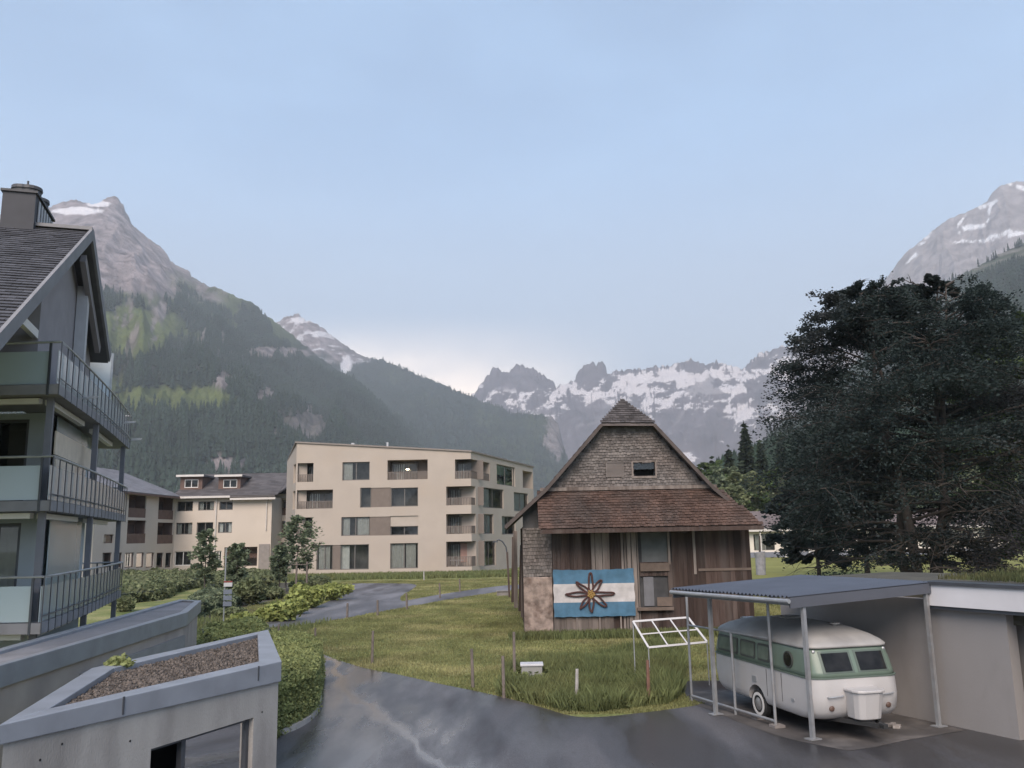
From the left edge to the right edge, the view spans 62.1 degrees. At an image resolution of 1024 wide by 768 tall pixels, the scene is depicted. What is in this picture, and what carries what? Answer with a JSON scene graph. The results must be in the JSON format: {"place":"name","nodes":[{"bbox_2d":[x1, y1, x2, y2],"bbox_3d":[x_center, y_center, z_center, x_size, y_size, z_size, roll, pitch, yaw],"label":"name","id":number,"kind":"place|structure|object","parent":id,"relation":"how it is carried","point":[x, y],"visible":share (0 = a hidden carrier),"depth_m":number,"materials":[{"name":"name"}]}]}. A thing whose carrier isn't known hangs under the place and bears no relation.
{"place":"outdoors","nodes":[
{"label":"outdoors","id":0,"kind":"place"},
{"bbox_2d":[0,181,141,647],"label":"apartment building","id":1,"kind":"structure","parent":0,"point":[56,363],"depth_m":21.11,"materials":[{"name":"paint"}]},
{"bbox_2d":[0,523,20,586],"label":"window","id":2,"kind":"structure","parent":1,"relation":"in","point":[10,533],"depth_m":20.87,"materials":[{"name":"glass"}]},
{"bbox_2d":[0,419,29,500],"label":"window","id":3,"kind":"structure","parent":1,"relation":"in","point":[4,424],"depth_m":22.09,"materials":[{"name":"glass"}]},
{"bbox_2d":[4,423,56,500],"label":"window","id":4,"kind":"structure","parent":1,"relation":"in","point":[17,437],"depth_m":21.45,"materials":[{"name":"glass"}]},
{"bbox_2d":[0,196,436,489],"bbox_3d":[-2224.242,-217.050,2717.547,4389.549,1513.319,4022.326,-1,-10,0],"label":"mountain","id":5,"kind":"structure","parent":0,"point":[133,259],"depth_m":2409.29,"materials":[{"name":"grey stone"}]},
{"bbox_2d":[0,280,442,498],"bbox_3d":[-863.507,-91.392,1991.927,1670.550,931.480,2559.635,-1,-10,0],"label":"forest","id":6,"kind":"object","parent":5,"relation":"on","point":[169,450],"visible":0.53,"depth_m":1642.56,"materials":[{"name":"green plant"}]},
{"bbox_2d":[276,313,566,497],"bbox_3d":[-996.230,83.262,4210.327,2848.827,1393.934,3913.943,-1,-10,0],"label":"mountain","id":7,"kind":"structure","parent":0,"point":[318,341],"depth_m":4013.01,"materials":[{"name":"grey stone"}]},
{"bbox_2d":[324,355,567,496],"bbox_3d":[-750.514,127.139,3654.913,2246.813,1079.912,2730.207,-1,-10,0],"label":"forest","id":8,"kind":"object","parent":7,"relation":"on","point":[499,448],"visible":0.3,"depth_m":3864.84,"materials":[{"name":"green plant"}]},
{"bbox_2d":[0,0,1023,395],"label":"sky","id":9,"kind":"structure","parent":0,"point":[453,192],"materials":[{"name":"blue"}]},
{"bbox_2d":[78,536,1023,716],"bbox_3d":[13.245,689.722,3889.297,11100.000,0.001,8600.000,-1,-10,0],"label":"ground","id":10,"kind":"structure","parent":0,"point":[102,613],"depth_m":34.24,"materials":[{"name":"green plant"}]},
{"bbox_2d":[0,599,200,767],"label":"garden room","id":11,"kind":"object","parent":10,"relation":"on","point":[32,671],"visible":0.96,"depth_m":17.15,"materials":[{"name":"beige concrete"}]},
{"bbox_2d":[116,593,135,611],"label":"dark bush","id":12,"kind":"object","parent":10,"relation":"on","point":[124,603],"visible":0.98,"depth_m":49.01,"materials":[{"name":"green plant"}]},
{"bbox_2d":[0,630,281,767],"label":"garden room","id":13,"kind":"object","parent":10,"relation":"on","point":[214,704],"visible":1,"depth_m":11.69,"materials":[{"name":"concrete"}]},
{"bbox_2d":[103,653,136,667],"bbox_3d":[-6.149,4.367,13.342,0.498,0.277,0.360,-4,-11,19],"label":"roof plant","id":14,"kind":"object","parent":13,"relation":"on","point":[122,660],"visible":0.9,"depth_m":13.28,"materials":[{"name":"green plant"}]},
{"bbox_2d":[150,719,248,767],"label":"window","id":15,"kind":"structure","parent":13,"relation":"in","point":[226,746],"depth_m":12.27,"materials":[{"name":"glass"}]},
{"bbox_2d":[107,567,216,605],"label":"garden hedge","id":16,"kind":"object","parent":10,"relation":"on","point":[157,584],"visible":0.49,"depth_m":66.57,"materials":[{"name":"green plant"}]},
{"bbox_2d":[81,467,286,576],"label":"hotel building","id":17,"kind":"structure","parent":10,"relation":"on","point":[161,527],"depth_m":102.49,"materials":[{"name":"paint"}]},
{"bbox_2d":[175,551,190,565],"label":"window","id":18,"kind":"structure","parent":17,"relation":"in","point":[181,559],"depth_m":103.05,"materials":[{"name":"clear glass"}]},
{"bbox_2d":[176,523,191,534],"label":"window","id":19,"kind":"structure","parent":17,"relation":"in","point":[182,528],"depth_m":103.02,"materials":[{"name":"glass"}]},
{"bbox_2d":[177,501,192,510],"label":"window","id":20,"kind":"structure","parent":17,"relation":"in","point":[186,505],"depth_m":104.16,"materials":[{"name":"glass"}]},
{"bbox_2d":[197,522,212,533],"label":"window","id":21,"kind":"structure","parent":17,"relation":"in","point":[200,525],"depth_m":103.73,"materials":[{"name":"glass"}]},
{"bbox_2d":[198,501,213,510],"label":"window","id":22,"kind":"structure","parent":17,"relation":"in","point":[207,505],"depth_m":103.48,"materials":[{"name":"glass"}]},
{"bbox_2d":[218,522,231,532],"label":"window","id":23,"kind":"structure","parent":17,"relation":"in","point":[223,527],"depth_m":103.02,"materials":[{"name":"glass"}]},
{"bbox_2d":[223,548,232,620],"bbox_3d":[-12.299,8.947,36.818,0.369,3.632,0.099,-1,-10,0],"label":"sign post","id":24,"kind":"object","parent":10,"relation":"on","point":[227,592],"visible":0.91,"depth_m":36.76,"materials":[{"name":"metal"}]},
{"bbox_2d":[196,616,276,644],"bbox_3d":[-9.837,9.053,30.322,3.122,1.237,6.312,3,-11,-23],"label":"garden hedge","id":25,"kind":"object","parent":10,"relation":"on","point":[212,631],"visible":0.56,"depth_m":29.70,"materials":[{"name":"green plant"}]},
{"bbox_2d":[200,567,278,589],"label":"garden hedge","id":26,"kind":"object","parent":10,"relation":"on","point":[266,577],"visible":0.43,"depth_m":71.02,"materials":[{"name":"green plant"}]},
{"bbox_2d":[199,583,288,625],"bbox_3d":[-15.638,14.713,58.725,10.677,0.001,41.718,2,-11,-19],"label":"flower bed","id":27,"kind":"object","parent":10,"relation":"on","point":[282,585],"visible":0.06,"depth_m":55.70,"materials":[{"name":"green plant"}]},
{"bbox_2d":[186,528,224,587],"bbox_3d":[-21.948,12.874,60.888,2.443,5.027,2.616,-9,-13,39],"label":"young tree","id":28,"kind":"object","parent":27,"relation":"on","point":[202,552],"visible":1,"depth_m":60.70,"materials":[{"name":"green plant"}]},
{"bbox_2d":[187,586,242,616],"bbox_3d":[-17.669,12.692,50.033,3.431,1.304,13.908,2,-10,-15],"label":"garden hedge","id":29,"kind":"object","parent":27,"relation":"on","point":[211,598],"visible":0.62,"depth_m":47.52,"materials":[{"name":"green plant"}]},
{"bbox_2d":[210,606,248,616],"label":"dark bush","id":30,"kind":"object","parent":27,"relation":"on","point":[228,611],"visible":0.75,"depth_m":44.00,"materials":[{"name":"green plant"}]},
{"bbox_2d":[223,542,250,584],"bbox_3d":[-19.443,13.191,60.028,2.019,4.008,1.795,-1,-10,0],"label":"young tree","id":31,"kind":"object","parent":27,"relation":"on","point":[239,554],"visible":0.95,"depth_m":60.01,"materials":[{"name":"green plant"}]},
{"bbox_2d":[232,575,267,605],"bbox_3d":[-16.097,12.674,52.104,2.231,1.892,1.851,-1,-10,0],"label":"dark bush","id":32,"kind":"object","parent":27,"relation":"on","point":[249,590],"visible":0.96,"depth_m":51.69,"materials":[{"name":"green plant"}]},
{"bbox_2d":[265,584,285,599],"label":"dark bush","id":33,"kind":"object","parent":27,"relation":"on","point":[274,591],"visible":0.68,"depth_m":56.54,"materials":[{"name":"green plant"}]},
{"bbox_2d":[269,544,293,586],"bbox_3d":[-17.638,14.097,64.770,1.907,3.807,2.119,-1,-10,0],"label":"young tree","id":34,"kind":"object","parent":27,"relation":"on","point":[281,565],"visible":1,"depth_m":64.43,"materials":[{"name":"green plant"}]},
{"bbox_2d":[276,514,324,576],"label":"young tree","id":35,"kind":"object","parent":27,"relation":"on","point":[291,527],"visible":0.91,"depth_m":66.86,"materials":[{"name":"green plant"}]},
{"bbox_2d":[284,584,327,606],"bbox_3d":[-12.014,12.311,49.212,2.582,1.363,1.926,-1,-10,0],"label":"yellow shrub","id":36,"kind":"object","parent":27,"relation":"on","point":[314,595],"visible":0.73,"depth_m":48.91,"materials":[{"name":"green plant"}]},
{"bbox_2d":[288,580,323,588],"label":"dark bush","id":37,"kind":"object","parent":27,"relation":"on","point":[310,582],"visible":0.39,"depth_m":66.37,"materials":[{"name":"green plant"}]},
{"bbox_2d":[303,574,332,583],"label":"dark bush","id":38,"kind":"object","parent":27,"relation":"on","point":[325,579],"visible":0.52,"depth_m":73.19,"materials":[{"name":"green plant"}]},
{"bbox_2d":[197,613,330,631],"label":"garden grass","id":39,"kind":"structure","parent":10,"relation":"on","point":[201,621],"depth_m":39.20,"materials":[{"name":"green plant"}]},
{"bbox_2d":[262,597,300,621],"bbox_3d":[-11.381,11.115,41.937,1.994,1.217,1.688,-1,-10,0],"label":"yellow shrub","id":40,"kind":"object","parent":10,"relation":"on","point":[279,610],"visible":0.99,"depth_m":41.59,"materials":[{"name":"green plant"}]},
{"bbox_2d":[269,630,325,738],"bbox_3d":[-6.011,7.289,21.574,2.524,1.465,9.339,1,-10,-11],"label":"clipped hedge","id":41,"kind":"object","parent":10,"relation":"on","point":[303,676],"visible":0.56,"depth_m":19.18,"materials":[{"name":"green plant"}]},
{"bbox_2d":[285,596,309,613],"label":"yellow shrub","id":42,"kind":"object","parent":10,"relation":"on","point":[303,605],"visible":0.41,"depth_m":45.19,"materials":[{"name":"green plant"}]},
{"bbox_2d":[280,693,321,734],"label":"kerb","id":43,"kind":"structure","parent":10,"relation":"on","point":[301,723],"depth_m":18.25,"materials":[{"name":"concrete"}]},
{"bbox_2d":[316,582,354,600],"bbox_3d":[-11.572,13.355,54.833,1.795,1.253,2.622,-10,-13,41],"label":"yellow shrub","id":44,"kind":"object","parent":10,"relation":"on","point":[336,591],"visible":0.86,"depth_m":54.67,"materials":[{"name":"green plant"}]},
{"bbox_2d":[266,583,518,627],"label":"drive","id":45,"kind":"structure","parent":10,"relation":"on","point":[362,598],"depth_m":53.53,"materials":[{"name":"asphalt"}]},
{"bbox_2d":[284,569,518,580],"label":"garden grass","id":46,"kind":"structure","parent":10,"relation":"on","point":[480,573],"depth_m":81.00,"materials":[{"name":"green plant"}]},
{"bbox_2d":[285,441,533,573],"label":"apartment block","id":47,"kind":"structure","parent":10,"relation":"on","point":[374,508],"depth_m":91.05,"materials":[{"name":"paint"}]},
{"bbox_2d":[317,545,332,569],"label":"window","id":48,"kind":"structure","parent":47,"relation":"in","point":[325,552],"depth_m":90.15,"materials":[{"name":"glass"}]},
{"bbox_2d":[340,544,368,569],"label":"window","id":49,"kind":"structure","parent":47,"relation":"in","point":[353,557],"depth_m":90.61,"materials":[{"name":"glass"}]},
{"bbox_2d":[341,517,369,535],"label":"window","id":50,"kind":"structure","parent":47,"relation":"in","point":[351,526],"depth_m":90.59,"materials":[{"name":"glass"}]},
{"bbox_2d":[343,462,369,480],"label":"window","id":51,"kind":"structure","parent":47,"relation":"in","point":[351,470],"depth_m":91.81,"materials":[{"name":"glass"}]},
{"bbox_2d":[360,488,370,507],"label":"window","id":52,"kind":"structure","parent":47,"relation":"in","point":[365,495],"depth_m":91.77,"materials":[{"name":"glass"}]},
{"bbox_2d":[390,526,417,534],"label":"window","id":53,"kind":"structure","parent":47,"relation":"in","point":[393,530],"depth_m":91.05,"materials":[{"name":"glass"}]},
{"bbox_2d":[390,543,417,568],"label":"window","id":54,"kind":"structure","parent":47,"relation":"in","point":[402,555],"depth_m":89.86,"materials":[{"name":"glass"}]},
{"bbox_2d":[391,487,417,506],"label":"window","id":55,"kind":"structure","parent":47,"relation":"in","point":[400,497],"depth_m":91.65,"materials":[{"name":"glass"}]},
{"bbox_2d":[392,463,417,479],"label":"window","id":56,"kind":"structure","parent":47,"relation":"in","point":[400,464],"depth_m":92.67,"materials":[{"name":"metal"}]},
{"bbox_2d":[483,514,491,533],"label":"window","id":57,"kind":"structure","parent":47,"relation":"in","point":[487,517],"depth_m":95.52,"materials":[{"name":"glass"}]},
{"bbox_2d":[484,541,494,565],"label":"window","id":58,"kind":"structure","parent":47,"relation":"in","point":[489,550],"depth_m":96.33,"materials":[{"name":"glass"}]},
{"bbox_2d":[483,488,501,508],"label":"window","id":59,"kind":"structure","parent":47,"relation":"in","point":[492,497],"depth_m":99.60,"materials":[{"name":"glass"}]},
{"bbox_2d":[497,464,513,486],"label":"window","id":60,"kind":"structure","parent":47,"relation":"in","point":[505,474],"depth_m":101.86,"materials":[{"name":"glass"}]},
{"bbox_2d":[502,516,513,534],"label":"window","id":61,"kind":"structure","parent":47,"relation":"in","point":[505,519],"depth_m":103.20,"materials":[{"name":"glass"}]},
{"bbox_2d":[514,492,526,510],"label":"window","id":62,"kind":"structure","parent":47,"relation":"in","point":[520,499],"depth_m":106.55,"materials":[{"name":"glass"}]},
{"bbox_2d":[501,656,505,697],"bbox_3d":[-0.210,7.338,21.139,0.094,1.101,0.086,-1,-10,0],"label":"fence post","id":63,"kind":"object","parent":10,"relation":"on","point":[503,676],"visible":0.78,"depth_m":21.12,"materials":[{"name":"grey wood"}]},
{"bbox_2d":[511,537,513,602],"bbox_3d":[0.055,10.994,50.301,0.282,3.823,0.040,-1,-10,0],"label":"leaning board","id":64,"kind":"object","parent":10,"relation":"on","point":[512,588],"visible":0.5,"depth_m":50.17,"materials":[{"name":"brown wood"}]},
{"bbox_2d":[513,531,517,607],"bbox_3d":[0.196,10.223,46.916,0.252,4.157,0.040,-1,-10,0],"label":"leaning board","id":65,"kind":"object","parent":10,"relation":"on","point":[515,569],"visible":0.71,"depth_m":46.89,"materials":[{"name":"brown wood"}]},
{"bbox_2d":[518,545,520,610],"bbox_3d":[0.442,10.154,44.432,0.310,3.425,0.040,-1,-10,0],"label":"leaning board","id":66,"kind":"object","parent":10,"relation":"on","point":[519,604],"visible":0.57,"depth_m":44.35,"materials":[{"name":"brown wood"}]},
{"bbox_2d":[520,662,542,674],"bbox_3d":[0.546,7.946,23.456,0.633,0.478,0.460,-1,-10,0],"label":"utility box","id":67,"kind":"object","parent":10,"relation":"on","point":[532,667],"visible":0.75,"depth_m":23.27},
{"bbox_2d":[492,635,691,712],"bbox_3d":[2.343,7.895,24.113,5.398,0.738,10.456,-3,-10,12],"label":"tall grass","id":68,"kind":"structure","parent":10,"relation":"on","point":[662,666],"depth_m":21.54,"materials":[{"name":"green plant"}]},
{"bbox_2d":[504,399,763,631],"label":"barn","id":69,"kind":"structure","parent":10,"relation":"on","point":[629,485],"depth_m":33.65,"materials":[{"name":"brown wood"}]},
{"bbox_2d":[553,568,635,631],"bbox_3d":[3.219,8.467,33.196,3.195,2.434,0.175,-1,-10,0],"label":"banner","id":70,"kind":"object","parent":69,"relation":"attached to","point":[591,593],"visible":1,"depth_m":33.25,"materials":[{"name":"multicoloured fabric"}]},
{"bbox_2d":[631,460,656,477],"bbox_3d":[5.329,3.518,34.719,1.007,0.713,0.960,-1,-10,0],"label":"gable window","id":71,"kind":"structure","parent":69,"relation":"in","point":[641,470],"depth_m":34.45,"materials":[{"name":"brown wood"}]},
{"bbox_2d":[643,577,654,605],"bbox_3d":[5.395,8.176,33.507,0.394,1.111,0.030,-1,-10,0],"label":"half door","id":72,"kind":"structure","parent":69,"relation":"in","point":[648,583],"depth_m":33.49,"materials":[{"name":"wood"}]},
{"bbox_2d":[632,617,709,684],"bbox_3d":[4.229,7.120,22.695,1.905,1.700,0.662,-1,-10,0],"label":"frame rack","id":73,"kind":"object","parent":10,"relation":"on","point":[678,631],"visible":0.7,"depth_m":22.76,"materials":[{"name":"metal"}]},
{"bbox_2d":[696,460,728,477],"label":"forest tree","id":74,"kind":"object","parent":10,"relation":"on","point":[705,466],"visible":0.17,"depth_m":168.08,"materials":[{"name":"green plant"}]},
{"bbox_2d":[705,465,750,492],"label":"forest tree","id":75,"kind":"object","parent":10,"relation":"on","point":[718,479],"visible":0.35,"depth_m":158.00,"materials":[{"name":"green plant"}]},
{"bbox_2d":[722,445,736,486],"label":"spruce","id":76,"kind":"object","parent":10,"relation":"on","point":[728,460],"visible":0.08,"depth_m":204.40,"materials":[{"name":"green plant"}]},
{"bbox_2d":[718,486,762,510],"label":"forest tree","id":77,"kind":"object","parent":10,"relation":"on","point":[745,497],"visible":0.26,"depth_m":139.35,"materials":[{"name":"green plant"}]},
{"bbox_2d":[736,421,755,482],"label":"spruce","id":78,"kind":"object","parent":10,"relation":"on","point":[746,460],"visible":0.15,"depth_m":189.22,"materials":[{"name":"green plant"}]},
{"bbox_2d":[725,470,778,510],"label":"forest tree","id":79,"kind":"object","parent":10,"relation":"on","point":[730,478],"visible":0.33,"depth_m":147.42,"materials":[{"name":"green plant"}]},
{"bbox_2d":[737,491,780,510],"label":"forest tree","id":80,"kind":"object","parent":10,"relation":"on","point":[760,503],"visible":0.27,"depth_m":138.29,"materials":[{"name":"green plant"}]},
{"bbox_2d":[754,440,770,492],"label":"spruce","id":81,"kind":"object","parent":10,"relation":"on","point":[758,461],"visible":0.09,"depth_m":184.43,"materials":[{"name":"green plant"}]},
{"bbox_2d":[750,468,790,502],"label":"forest tree","id":82,"kind":"object","parent":10,"relation":"on","point":[773,491],"visible":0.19,"depth_m":149.50,"materials":[{"name":"green plant"}]},
{"bbox_2d":[760,472,863,575],"bbox_3d":[21.535,10.390,60.948,7.262,8.335,6.821,-1,-10,0],"label":"broadleaf tree","id":83,"kind":"object","parent":10,"relation":"on","point":[772,538],"visible":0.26,"depth_m":60.68,"materials":[{"name":"green plant"}]},
{"bbox_2d":[704,409,1023,508],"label":"forest","id":84,"kind":"object","parent":10,"relation":"on","point":[734,456],"depth_m":237.02,"materials":[{"name":"green plant"}]},
{"bbox_2d":[737,271,1023,575],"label":"copper beech","id":85,"kind":"object","parent":10,"relation":"on","point":[914,351],"visible":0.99,"depth_m":43.87,"materials":[{"name":"green plant"}]},
{"bbox_2d":[780,572,1023,739],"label":"garage","id":86,"kind":"structure","parent":10,"relation":"on","point":[978,633],"depth_m":17.21,"materials":[{"name":"paint"}]},
{"bbox_2d":[938,564,1023,582],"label":"roof grass","id":87,"kind":"structure","parent":86,"relation":"on","point":[1017,575],"depth_m":17.57,"materials":[{"name":"green plant"}]},
{"bbox_2d":[918,463,980,507],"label":"forest tree","id":88,"kind":"object","parent":10,"relation":"on","point":[952,480],"visible":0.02,"depth_m":156.66,"materials":[{"name":"green plant"}]},
{"bbox_2d":[929,310,1023,559],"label":"broadleaf tree","id":89,"kind":"object","parent":10,"relation":"on","point":[1003,415],"visible":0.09,"depth_m":55.79,"materials":[{"name":"green plant"}]},
{"bbox_2d":[507,626,718,640],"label":"tall grass","id":90,"kind":"structure","parent":0,"point":[532,635],"depth_m":32.36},
{"bbox_2d":[276,655,1023,767],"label":"road","id":91,"kind":"structure","parent":0,"point":[367,718],"depth_m":16.61,"materials":[{"name":"grey asphalt"}]},
{"bbox_2d":[472,338,830,469],"bbox_3d":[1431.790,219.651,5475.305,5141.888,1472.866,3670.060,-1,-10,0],"label":"mountain snow","id":92,"kind":"structure","parent":0,"point":[698,412],"depth_m":5890.50,"materials":[{"name":"white snow"}]},
{"bbox_2d":[688,690,963,750],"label":"carport floor","id":93,"kind":"structure","parent":0,"point":[841,735],"depth_m":17.16,"materials":[{"name":"grey concrete"}]},
{"bbox_2d":[715,614,896,728],"bbox_3d":[6.328,6.107,18.291,2.012,2.082,5.120,1,-10,-13],"label":"caravan","id":94,"kind":"object","parent":93,"relation":"on","point":[853,673],"visible":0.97,"depth_m":16.96,"materials":[{"name":"metal"}]},
{"bbox_2d":[718,633,737,653],"bbox_3d":[5.006,6.016,19.710,0.056,0.357,0.958,1,-10,-13],"label":"side window","id":95,"kind":"structure","parent":94,"relation":"in","point":[723,640],"depth_m":19.73,"materials":[{"name":"glass"}]},
{"bbox_2d":[740,639,754,658],"bbox_3d":[5.218,5.855,18.816,0.056,0.357,0.664,1,-10,-13],"label":"side window","id":96,"kind":"structure","parent":94,"relation":"in","point":[747,647],"depth_m":18.78,"materials":[{"name":"glass"}]},
{"bbox_2d":[757,643,769,662],"bbox_3d":[5.371,5.734,18.146,0.056,0.357,0.498,1,-10,-13],"label":"side window","id":97,"kind":"structure","parent":94,"relation":"in","point":[762,649],"depth_m":18.13,"materials":[{"name":"glass"}]},
{"bbox_2d":[817,650,854,673],"bbox_3d":[6.336,5.438,16.634,0.680,0.396,0.210,1,-10,-13],"label":"front window","id":98,"kind":"structure","parent":94,"relation":"in","point":[832,662],"depth_m":16.60,"materials":[{"name":"black glass"}]},
{"bbox_2d":[852,648,888,671],"bbox_3d":[7.077,5.454,16.804,0.680,0.396,0.210,1,-10,-13],"label":"front window","id":99,"kind":"structure","parent":94,"relation":"in","point":[866,660],"depth_m":16.77,"materials":[{"name":"black glass"}]},
{"bbox_2d":[669,575,947,740],"bbox_3d":[6.058,5.776,18.711,3.480,2.894,4.970,4,-11,-28],"label":"carport","id":100,"kind":"object","parent":93,"relation":"on","point":[797,591],"visible":1,"depth_m":17.60,"materials":[{"name":"metal"}]},
{"bbox_2d":[751,556,1023,579],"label":"lawn","id":101,"kind":"structure","parent":0,"point":[775,566],"depth_m":83.77,"materials":[{"name":"green plant"}]},
{"bbox_2d":[754,536,765,574],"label":"wrapped trunk","id":102,"kind":"object","parent":101,"relation":"on","point":[760,559],"visible":0.96,"depth_m":75.12,"materials":[{"name":"white fabric"}]},
{"bbox_2d":[797,443,931,572],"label":"broadleaf tree","id":103,"kind":"object","parent":101,"relation":"on","point":[868,567],"visible":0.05,"depth_m":67.86,"materials":[{"name":"green plant"}]},
{"bbox_2d":[749,508,1002,557],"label":"house","id":104,"kind":"structure","parent":101,"relation":"on","point":[754,535],"depth_m":122.02,"materials":[{"name":"metal"}]},
{"bbox_2d":[753,534,774,550],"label":"window","id":105,"kind":"structure","parent":104,"relation":"in","point":[755,536],"depth_m":122.17,"materials":[{"name":"glass"}]},
{"bbox_2d":[780,181,1023,418],"bbox_3d":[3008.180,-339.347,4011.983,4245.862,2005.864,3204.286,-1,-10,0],"label":"mountain","id":106,"kind":"structure","parent":0,"point":[959,244],"depth_m":4588.21,"materials":[{"name":"stone"}]},
{"bbox_2d":[797,243,1023,426],"bbox_3d":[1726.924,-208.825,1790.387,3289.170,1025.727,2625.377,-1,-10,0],"label":"hill","id":107,"kind":"structure","parent":0,"point":[1003,256],"depth_m":2064.13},
{"bbox_2d":[723,237,1023,456],"bbox_3d":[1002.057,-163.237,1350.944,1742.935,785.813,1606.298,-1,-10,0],"label":"forest","id":108,"kind":"object","parent":107,"relation":"on","point":[1010,272],"visible":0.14,"depth_m":1664.69,"materials":[{"name":"green plant"}]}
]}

